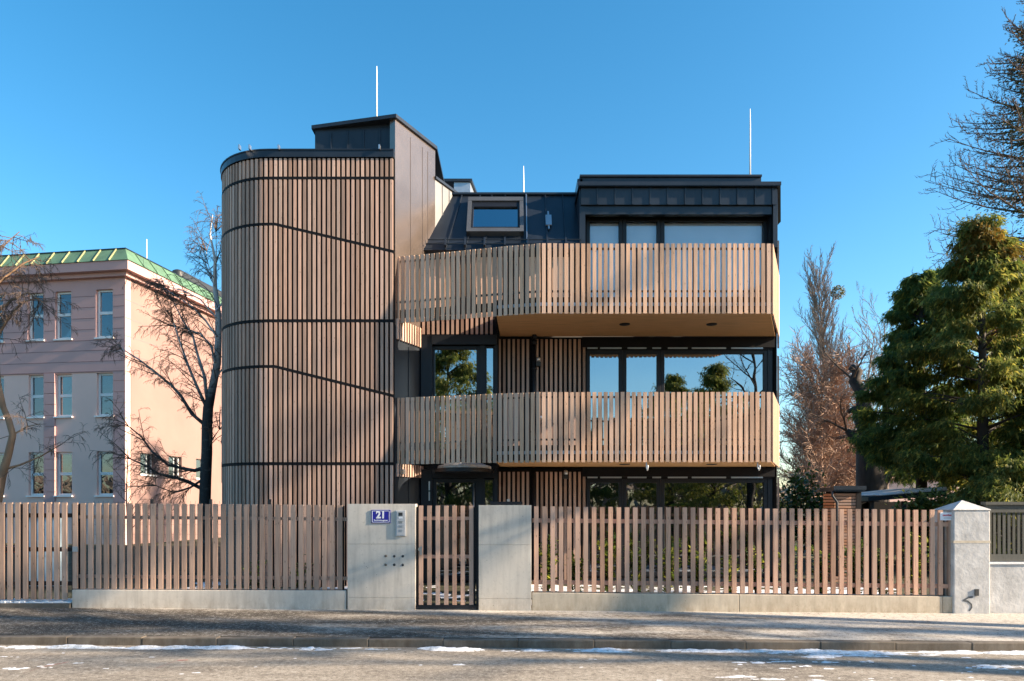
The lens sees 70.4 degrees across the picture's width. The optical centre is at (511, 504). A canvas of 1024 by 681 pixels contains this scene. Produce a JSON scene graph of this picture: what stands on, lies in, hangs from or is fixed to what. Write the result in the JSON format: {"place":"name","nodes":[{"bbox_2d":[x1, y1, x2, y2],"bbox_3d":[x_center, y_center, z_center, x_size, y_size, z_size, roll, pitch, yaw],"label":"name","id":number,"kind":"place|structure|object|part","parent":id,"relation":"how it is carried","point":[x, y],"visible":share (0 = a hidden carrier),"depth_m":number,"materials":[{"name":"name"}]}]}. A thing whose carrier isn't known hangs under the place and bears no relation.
{"place":"outdoors","nodes":[
{"label":"outdoors","id":0,"kind":"place"},
{"bbox_2d":[416,505,478,609],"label":"entrance gate","id":1,"kind":"structure","parent":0,"point":[429,518],"depth_m":12.15,"materials":[{"name":"wood"}]},
{"bbox_2d":[6,526,928,607],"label":"garden ground","id":2,"kind":"structure","parent":0,"point":[424,584],"depth_m":18.01,"materials":[{"name":"soil"}]},
{"bbox_2d":[6,546,14,586],"bbox_3d":[-10.272,1.308,14.908,0.540,0.897,0.617,0,0,0],"label":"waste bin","id":3,"kind":"object","parent":2,"relation":"on","point":[13,567],"visible":0.02,"depth_m":14.64,"materials":[{"name":"plastic"}]},
{"bbox_2d":[0,231,89,501],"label":"birch tree","id":4,"kind":"object","parent":2,"relation":"on","point":[5,466],"visible":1,"depth_m":16.61,"materials":[{"name":"beige plant"}]},
{"bbox_2d":[29,518,61,588],"bbox_3d":[-9.456,0.987,14.760,0.730,1.545,0.400,0,0,0],"label":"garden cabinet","id":5,"kind":"object","parent":2,"relation":"on","point":[45,552],"visible":0.06,"depth_m":14.60,"materials":[{"name":"white paint"}]},
{"bbox_3d":[-9.616,0.970,14.594,0.310,1.260,0.048,0,0,0],"label":"door","id":6,"kind":"part","parent":5,"relation":"part of","materials":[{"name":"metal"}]},
{"bbox_3d":[-9.296,0.970,14.594,0.310,1.260,0.048,0,0,0],"label":"door","id":7,"kind":"part","parent":5,"relation":"part of","materials":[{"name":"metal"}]},
{"bbox_2d":[0,239,221,544],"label":"pink building","id":8,"kind":"structure","parent":2,"relation":"on","point":[65,377],"depth_m":30.62,"materials":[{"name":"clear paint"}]},
{"bbox_2d":[0,295,3,342],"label":"window","id":9,"kind":"structure","parent":8,"relation":"in","point":[1,302],"depth_m":31.09,"materials":[{"name":"clear glass"}]},
{"bbox_2d":[0,377,4,418],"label":"window","id":10,"kind":"structure","parent":8,"relation":"in","point":[2,378],"depth_m":31.13,"materials":[{"name":"clear glass"}]},
{"bbox_2d":[0,453,4,496],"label":"window","id":11,"kind":"structure","parent":8,"relation":"in","point":[1,454],"depth_m":31.14,"materials":[{"name":"clear glass"}]},
{"bbox_2d":[26,375,43,418],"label":"window","id":12,"kind":"structure","parent":8,"relation":"in","point":[37,382],"depth_m":30.86,"materials":[{"name":"clear glass"}]},
{"bbox_2d":[26,452,43,496],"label":"window","id":13,"kind":"structure","parent":8,"relation":"in","point":[37,487],"depth_m":30.86,"materials":[{"name":"clear glass"}]},
{"bbox_2d":[26,293,44,341],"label":"window","id":14,"kind":"structure","parent":8,"relation":"in","point":[36,332],"depth_m":30.82,"materials":[{"name":"clear glass"}]},
{"bbox_2d":[53,292,71,340],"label":"window","id":15,"kind":"structure","parent":8,"relation":"in","point":[63,332],"depth_m":30.61,"materials":[{"name":"clear glass"}]},
{"bbox_2d":[53,375,72,417],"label":"window","id":16,"kind":"structure","parent":8,"relation":"in","point":[64,381],"depth_m":30.65,"materials":[{"name":"clear glass"}]},
{"bbox_2d":[53,452,72,496],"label":"window","id":17,"kind":"structure","parent":8,"relation":"in","point":[65,460],"depth_m":30.65,"materials":[{"name":"clear glass"}]},
{"bbox_2d":[94,373,112,416],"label":"window","id":18,"kind":"structure","parent":8,"relation":"in","point":[106,379],"depth_m":30.35,"materials":[{"name":"clear glass"}]},
{"bbox_2d":[94,290,113,338],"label":"window","id":19,"kind":"structure","parent":8,"relation":"in","point":[105,297],"depth_m":30.31,"materials":[{"name":"clear glass"}]},
{"bbox_2d":[94,452,113,496],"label":"window","id":20,"kind":"structure","parent":8,"relation":"in","point":[104,482],"depth_m":30.35,"materials":[{"name":"clear glass"}]},
{"bbox_2d":[140,454,156,475],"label":"window","id":21,"kind":"structure","parent":8,"relation":"in","point":[149,472],"depth_m":31.49,"materials":[{"name":"clear glass"}]},
{"bbox_2d":[169,456,182,477],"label":"window","id":22,"kind":"structure","parent":8,"relation":"in","point":[176,458],"depth_m":33.58,"materials":[{"name":"clear glass"}]},
{"bbox_2d":[195,459,200,479],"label":"window","id":23,"kind":"structure","parent":8,"relation":"in","point":[198,462],"depth_m":35.40,"materials":[{"name":"clear glass"}]},
{"bbox_2d":[99,422,160,526],"bbox_3d":[-8.903,-0.106,17.050,1.413,3.734,0.940,0,0,-28],"label":"sapling","id":24,"kind":"object","parent":2,"relation":"on","point":[127,477],"visible":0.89,"depth_m":17.00,"materials":[{"name":"brown plant"}]},
{"bbox_2d":[88,191,221,570],"bbox_3d":[-8.812,-3.043,19.095,4.310,9.807,2.637,0,0,0],"label":"birch tree","id":25,"kind":"object","parent":2,"relation":"on","point":[205,467],"visible":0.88,"depth_m":18.93,"materials":[{"name":"brown plant"}]},
{"bbox_2d":[103,499,270,587],"bbox_3d":[-6.707,0.823,15.000,3.885,1.875,0.070,0,0,0],"label":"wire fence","id":26,"kind":"object","parent":2,"relation":"on","point":[210,501],"visible":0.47,"depth_m":15.00,"materials":[{"name":"grey metal"}]},
{"bbox_2d":[288,554,319,588],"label":"garden shrub","id":27,"kind":"object","parent":2,"relation":"on","point":[297,566],"visible":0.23,"depth_m":13.40,"materials":[{"name":"green plant"}]},
{"bbox_2d":[220,66,780,586],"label":"house","id":28,"kind":"structure","parent":2,"relation":"on","point":[404,320],"depth_m":15.36,"materials":[{"name":"wood"}]},
{"bbox_2d":[433,478,475,580],"bbox_3d":[-1.294,0.560,16.291,0.978,2.300,0.178,0,0,0],"label":"door","id":29,"kind":"structure","parent":28,"relation":"in","point":[449,492],"depth_m":16.32,"materials":[{"name":"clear glass"}]},
{"bbox_2d":[433,346,479,462],"bbox_3d":[-1.266,-2.250,16.330,1.074,2.620,0.100,0,0,0],"label":"window","id":30,"kind":"structure","parent":28,"relation":"in","point":[456,369],"depth_m":16.32,"materials":[{"name":"clear glass"}]},
{"bbox_2d":[484,479,493,504],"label":"window","id":31,"kind":"structure","parent":28,"relation":"in","point":[488,483],"depth_m":16.32,"materials":[{"name":"clear glass"}]},
{"bbox_2d":[485,346,493,462],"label":"window","id":32,"kind":"structure","parent":28,"relation":"in","point":[489,350],"depth_m":16.32,"materials":[{"name":"clear glass"}]},
{"bbox_2d":[586,479,622,576],"bbox_3d":[2.140,0.534,16.830,0.840,2.253,0.100,0,0,0],"label":"window","id":33,"kind":"structure","parent":28,"relation":"in","point":[606,493],"depth_m":16.83,"materials":[{"name":"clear glass"}]},
{"bbox_2d":[586,350,622,444],"bbox_3d":[2.140,-2.399,16.830,0.840,2.357,0.100,0,0,0],"label":"window","id":34,"kind":"structure","parent":28,"relation":"in","point":[604,368],"depth_m":16.83,"materials":[{"name":"clear glass"}]},
{"bbox_2d":[586,218,622,296],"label":"window","id":35,"kind":"structure","parent":28,"relation":"in","point":[598,230],"depth_m":16.91,"materials":[{"name":"clear glass"}]},
{"bbox_2d":[623,479,660,576],"bbox_3d":[3.002,0.534,16.830,0.874,2.253,0.100,0,0,0],"label":"window","id":36,"kind":"structure","parent":28,"relation":"in","point":[639,493],"depth_m":16.83,"materials":[{"name":"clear glass"}]},
{"bbox_2d":[623,350,660,444],"bbox_3d":[3.002,-2.399,16.830,0.874,2.357,0.100,0,0,0],"label":"window","id":37,"kind":"structure","parent":28,"relation":"in","point":[641,368],"depth_m":16.83,"materials":[{"name":"clear glass"}]},
{"bbox_2d":[623,218,660,296],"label":"window","id":38,"kind":"structure","parent":28,"relation":"in","point":[635,230],"depth_m":16.91,"materials":[{"name":"clear glass"}]},
{"bbox_2d":[661,479,766,576],"bbox_3d":[4.677,0.534,16.830,2.465,2.253,0.100,0,0,0],"label":"window","id":39,"kind":"structure","parent":28,"relation":"in","point":[675,493],"depth_m":16.83,"materials":[{"name":"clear glass"}]},
{"bbox_2d":[661,350,766,444],"bbox_3d":[4.677,-2.399,16.830,2.465,2.357,0.100,0,0,0],"label":"window","id":40,"kind":"structure","parent":28,"relation":"in","point":[686,371],"depth_m":16.83,"materials":[{"name":"clear glass"}]},
{"bbox_2d":[661,218,766,296],"bbox_3d":[4.677,-5.435,16.850,2.465,2.410,0.140,0,0,0],"label":"window","id":41,"kind":"structure","parent":28,"relation":"in","point":[673,230],"depth_m":16.91,"materials":[{"name":"clear glass"}]},
{"bbox_2d":[539,534,558,590],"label":"laurel shrub","id":42,"kind":"object","parent":2,"relation":"on","point":[548,566],"visible":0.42,"depth_m":13.01,"materials":[{"name":"green plant"}]},
{"bbox_2d":[187,582,918,604],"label":"garden snow","id":43,"kind":"structure","parent":2,"relation":"on","point":[655,590],"depth_m":15.02,"materials":[{"name":"white snow"}]},
{"bbox_2d":[235,552,266,588],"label":"garden shrub","id":44,"kind":"object","parent":43,"relation":"on","point":[258,583],"visible":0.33,"depth_m":13.45,"materials":[{"name":"green plant"}]},
{"bbox_2d":[490,499,521,504],"bbox_3d":[-0.109,0.826,14.200,0.620,1.867,0.520,0,0,0],"label":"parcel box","id":45,"kind":"object","parent":43,"relation":"on","point":[505,503],"visible":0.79,"depth_m":13.94,"materials":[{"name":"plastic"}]},
{"bbox_2d":[720,555,739,592],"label":"laurel shrub","id":46,"kind":"object","parent":43,"relation":"on","point":[729,574],"visible":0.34,"depth_m":12.99,"materials":[{"name":"green plant"}]},
{"bbox_2d":[563,551,582,590],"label":"laurel shrub","id":47,"kind":"object","parent":2,"relation":"on","point":[573,567],"visible":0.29,"depth_m":13.10,"materials":[{"name":"green plant"}]},
{"bbox_2d":[596,532,622,591],"bbox_3d":[1.710,1.129,13.066,0.585,1.287,0.508,0,0,-9],"label":"laurel shrub","id":48,"kind":"object","parent":2,"relation":"on","point":[606,561],"visible":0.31,"depth_m":13.03,"materials":[{"name":"green plant"}]},
{"bbox_2d":[622,540,648,591],"bbox_3d":[2.261,1.207,13.104,0.488,1.137,0.563,0,0,-21],"label":"laurel shrub","id":49,"kind":"object","parent":2,"relation":"on","point":[631,568],"visible":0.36,"depth_m":13.10,"materials":[{"name":"green plant"}]},
{"bbox_2d":[654,538,681,591],"bbox_3d":[2.819,1.183,13.094,0.599,1.193,0.520,0,0,32],"label":"laurel shrub","id":50,"kind":"object","parent":2,"relation":"on","point":[664,564],"visible":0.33,"depth_m":13.05,"materials":[{"name":"green plant"}]},
{"bbox_2d":[687,540,712,592],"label":"laurel shrub","id":51,"kind":"object","parent":2,"relation":"on","point":[697,571],"visible":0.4,"depth_m":13.16,"materials":[{"name":"green plant"}]},
{"bbox_2d":[745,544,764,592],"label":"laurel shrub","id":52,"kind":"object","parent":2,"relation":"on","point":[754,571],"visible":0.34,"depth_m":13.20,"materials":[{"name":"green plant"}]},
{"bbox_2d":[778,545,796,590],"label":"laurel shrub","id":53,"kind":"object","parent":2,"relation":"on","point":[779,563],"visible":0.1,"depth_m":13.23,"materials":[{"name":"green plant"}]},
{"bbox_2d":[779,483,809,553],"bbox_3d":[9.789,0.452,26.018,1.941,2.624,2.193,0,0,0],"label":"laurel bush","id":54,"kind":"object","parent":2,"relation":"on","point":[781,498],"visible":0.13,"depth_m":25.76,"materials":[{"name":"green plant"}]},
{"bbox_2d":[778,458,830,552],"bbox_3d":[9.229,0.146,22.890,2.165,3.238,2.167,0,0,0],"label":"laurel bush","id":55,"kind":"object","parent":2,"relation":"on","point":[798,482],"visible":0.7,"depth_m":22.62,"materials":[{"name":"green plant"}]},
{"bbox_2d":[811,545,829,593],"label":"laurel shrub","id":56,"kind":"object","parent":2,"relation":"on","point":[820,572],"visible":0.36,"depth_m":12.99,"materials":[{"name":"green plant"}]},
{"bbox_2d":[782,241,860,470],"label":"poplar tree","id":57,"kind":"object","parent":2,"relation":"on","point":[820,326],"visible":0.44,"depth_m":59.83,"materials":[{"name":"brown plant"}]},
{"bbox_2d":[830,285,845,299],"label":"mistletoe","id":58,"kind":"object","parent":57,"relation":"attached to","point":[837,287],"visible":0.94,"depth_m":59.34,"materials":[{"name":"green plant"}]},
{"bbox_2d":[777,325,881,504],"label":"bare tree","id":59,"kind":"object","parent":2,"relation":"on","point":[819,454],"visible":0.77,"depth_m":43.07,"materials":[{"name":"brown plant"}]},
{"bbox_2d":[785,407,892,486],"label":"bare tree","id":60,"kind":"object","parent":2,"relation":"on","point":[846,447],"visible":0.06,"depth_m":46.63,"materials":[{"name":"brown plant"}]},
{"bbox_2d":[820,486,865,581],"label":"garden shed","id":61,"kind":"structure","parent":2,"relation":"on","point":[837,498],"depth_m":17.00,"materials":[{"name":"brown wood"}]},
{"bbox_2d":[804,342,893,501],"bbox_3d":[13.661,-2.241,28.062,5.208,8.202,3.654,0,0,0],"label":"gnarled tree","id":62,"kind":"object","parent":2,"relation":"on","point":[871,479],"visible":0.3,"depth_m":27.79,"materials":[{"name":"brown plant"}]},
{"bbox_2d":[836,537,862,593],"bbox_3d":[6.100,1.183,12.969,0.586,1.232,0.508,0,0,28],"label":"laurel shrub","id":63,"kind":"object","parent":2,"relation":"on","point":[853,568],"visible":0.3,"depth_m":12.94,"materials":[{"name":"green plant"}]},
{"bbox_2d":[840,341,882,432],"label":"bare tree","id":64,"kind":"object","parent":2,"relation":"on","point":[862,373],"visible":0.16,"depth_m":49.62,"materials":[{"name":"brown plant"}]},
{"bbox_2d":[839,298,889,429],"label":"bare tree","id":65,"kind":"object","parent":2,"relation":"on","point":[874,342],"visible":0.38,"depth_m":50.91,"materials":[{"name":"brown plant"}]},
{"bbox_2d":[843,281,891,488],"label":"bare tree","id":66,"kind":"object","parent":2,"relation":"on","point":[870,329],"visible":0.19,"depth_m":55.97,"materials":[{"name":"brown plant"}]},
{"bbox_2d":[811,487,946,562],"bbox_3d":[13.377,0.613,23.780,5.529,2.294,4.440,0,0,0],"label":"carport","id":67,"kind":"object","parent":2,"relation":"on","point":[871,497],"visible":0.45,"depth_m":24.03,"materials":[{"name":"grey metal"}]},
{"bbox_2d":[877,548,895,593],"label":"laurel shrub","id":68,"kind":"object","parent":2,"relation":"on","point":[878,567],"visible":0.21,"depth_m":13.02,"materials":[{"name":"green plant"}]},
{"bbox_2d":[902,530,928,593],"bbox_3d":[7.208,1.109,12.919,0.608,1.395,0.528,0,0,9],"label":"laurel shrub","id":69,"kind":"object","parent":2,"relation":"on","point":[919,560],"visible":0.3,"depth_m":12.86,"materials":[{"name":"green plant"}]},
{"bbox_2d":[840,268,995,507],"bbox_3d":[13.314,-3.024,23.941,4.752,9.573,4.133,0,0,-24],"label":"evergreen tree","id":70,"kind":"object","parent":2,"relation":"on","point":[893,373],"visible":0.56,"depth_m":23.74,"materials":[{"name":"green plant"}]},
{"bbox_2d":[886,481,957,564],"bbox_3d":[11.187,0.548,19.625,2.071,2.433,1.485,0,0,0],"label":"laurel bush","id":71,"kind":"object","parent":2,"relation":"on","point":[923,503],"visible":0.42,"depth_m":19.55,"materials":[{"name":"green plant"}]},
{"bbox_2d":[873,211,1023,543],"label":"evergreen tree","id":72,"kind":"object","parent":2,"relation":"on","point":[983,268],"visible":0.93,"depth_m":21.00,"materials":[{"name":"green plant"}]},
{"bbox_2d":[912,0,1023,310],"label":"larch tree","id":73,"kind":"object","parent":2,"relation":"on","point":[1018,179],"visible":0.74,"depth_m":26.20,"materials":[{"name":"brown plant"}]},
{"bbox_2d":[918,450,1023,553],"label":"evergreen bush","id":74,"kind":"object","parent":2,"relation":"on","point":[997,482],"visible":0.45,"depth_m":18.64,"materials":[{"name":"green plant"}]},
{"bbox_2d":[928,290,1023,501],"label":"evergreen tree","id":75,"kind":"object","parent":2,"relation":"on","point":[995,421],"depth_m":29.45,"materials":[{"name":"green plant"}]},
{"bbox_2d":[934,500,1023,613],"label":"garden wall","id":76,"kind":"structure","parent":2,"relation":"on","point":[981,583],"depth_m":12.08,"materials":[{"name":"white paint"}]},
{"bbox_2d":[981,502,1023,560],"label":"slat screen","id":77,"kind":"object","parent":76,"relation":"on","point":[1005,507],"visible":0.93,"depth_m":12.22,"materials":[{"name":"grey metal"}]},
{"bbox_2d":[959,393,1023,550],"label":"evergreen tree","id":78,"kind":"object","parent":2,"relation":"on","point":[1007,435],"visible":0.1,"depth_m":20.76,"materials":[{"name":"green plant"}]},
{"bbox_2d":[73,635,926,640],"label":"ground","id":79,"kind":"structure","parent":0,"point":[552,638],"depth_m":10.66,"materials":[{"name":"soil"}]},
{"bbox_2d":[0,635,1023,650],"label":"kerb","id":80,"kind":"structure","parent":79,"relation":"on","point":[133,640],"depth_m":9.68,"materials":[{"name":"stone"}]},
{"bbox_2d":[889,477,957,501],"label":"house","id":81,"kind":"structure","parent":79,"relation":"on","point":[894,486],"depth_m":70.00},
{"bbox_2d":[0,645,1023,680],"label":"road","id":82,"kind":"structure","parent":0,"point":[408,664],"depth_m":8.56,"materials":[{"name":"grey asphalt"}]},
{"bbox_2d":[0,644,1023,680],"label":"snow","id":83,"kind":"structure","parent":82,"relation":"on","point":[817,653],"depth_m":9.46,"materials":[{"name":"white snow"}]},
{"bbox_2d":[0,607,1023,640],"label":"pavement","id":84,"kind":"structure","parent":0,"point":[450,622],"depth_m":10.85,"materials":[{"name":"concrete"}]},
{"bbox_2d":[72,588,346,608],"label":"plinth wall","id":85,"kind":"structure","parent":84,"relation":"on","point":[262,599],"depth_m":12.12,"materials":[{"name":"concrete"}]},
{"bbox_2d":[73,503,346,589],"bbox_3d":[-5.069,0.753,12.226,4.611,1.578,0.148,0,0,0],"label":"picket fence","id":86,"kind":"object","parent":85,"relation":"on","point":[80,517],"visible":0.98,"depth_m":12.15,"materials":[{"name":"brown wood"}]},
{"bbox_2d":[0,502,77,607],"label":"driveway gate","id":87,"kind":"structure","parent":86,"relation":"attached to","point":[21,515],"depth_m":12.15,"materials":[{"name":"wood"}]},
{"bbox_2d":[347,504,416,609],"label":"concrete pillar","id":88,"kind":"structure","parent":84,"relation":"on","point":[381,566],"depth_m":12.11,"materials":[{"name":"concrete"}]},
{"bbox_2d":[371,510,389,522],"bbox_3d":[-2.188,0.197,12.101,0.319,0.222,0.021,0,0,0],"label":"number plate","id":89,"kind":"object","parent":88,"relation":"attached to","point":[380,516],"visible":1,"depth_m":12.09,"materials":[{"name":"blue metal"}]},
{"bbox_2d":[396,510,405,535],"bbox_3d":[-1.855,0.308,12.092,0.165,0.427,0.037,0,0,0],"label":"intercom","id":90,"kind":"object","parent":88,"relation":"attached to","point":[400,522],"visible":1,"depth_m":12.08,"materials":[{"name":"silver metal"}]},
{"bbox_2d":[479,505,530,610],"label":"concrete pillar","id":91,"kind":"structure","parent":84,"relation":"on","point":[504,557],"depth_m":12.11,"materials":[{"name":"grey concrete"}]},
{"bbox_2d":[532,591,951,612],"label":"plinth wall","id":92,"kind":"structure","parent":84,"relation":"on","point":[685,602],"depth_m":12.12,"materials":[{"name":"concrete"}]},
{"bbox_2d":[532,506,950,595],"bbox_3d":[3.881,0.815,12.226,7.074,1.581,0.148,0,0,0],"label":"picket fence","id":93,"kind":"object","parent":92,"relation":"on","point":[869,585],"visible":0.97,"depth_m":12.15,"materials":[{"name":"brown wood"}]},
{"bbox_2d":[940,512,951,519],"bbox_3d":[7.281,0.194,12.141,0.223,0.131,0.019,0,0,0],"label":"sign","id":94,"kind":"object","parent":93,"relation":"attached to","point":[945,515],"visible":1,"depth_m":12.13,"materials":[{"name":"white plastic"}]},
{"bbox_2d":[0,0,1023,503],"label":"sky","id":95,"kind":"structure","parent":0,"point":[114,114],"materials":[{"name":"blue"}]}
]}

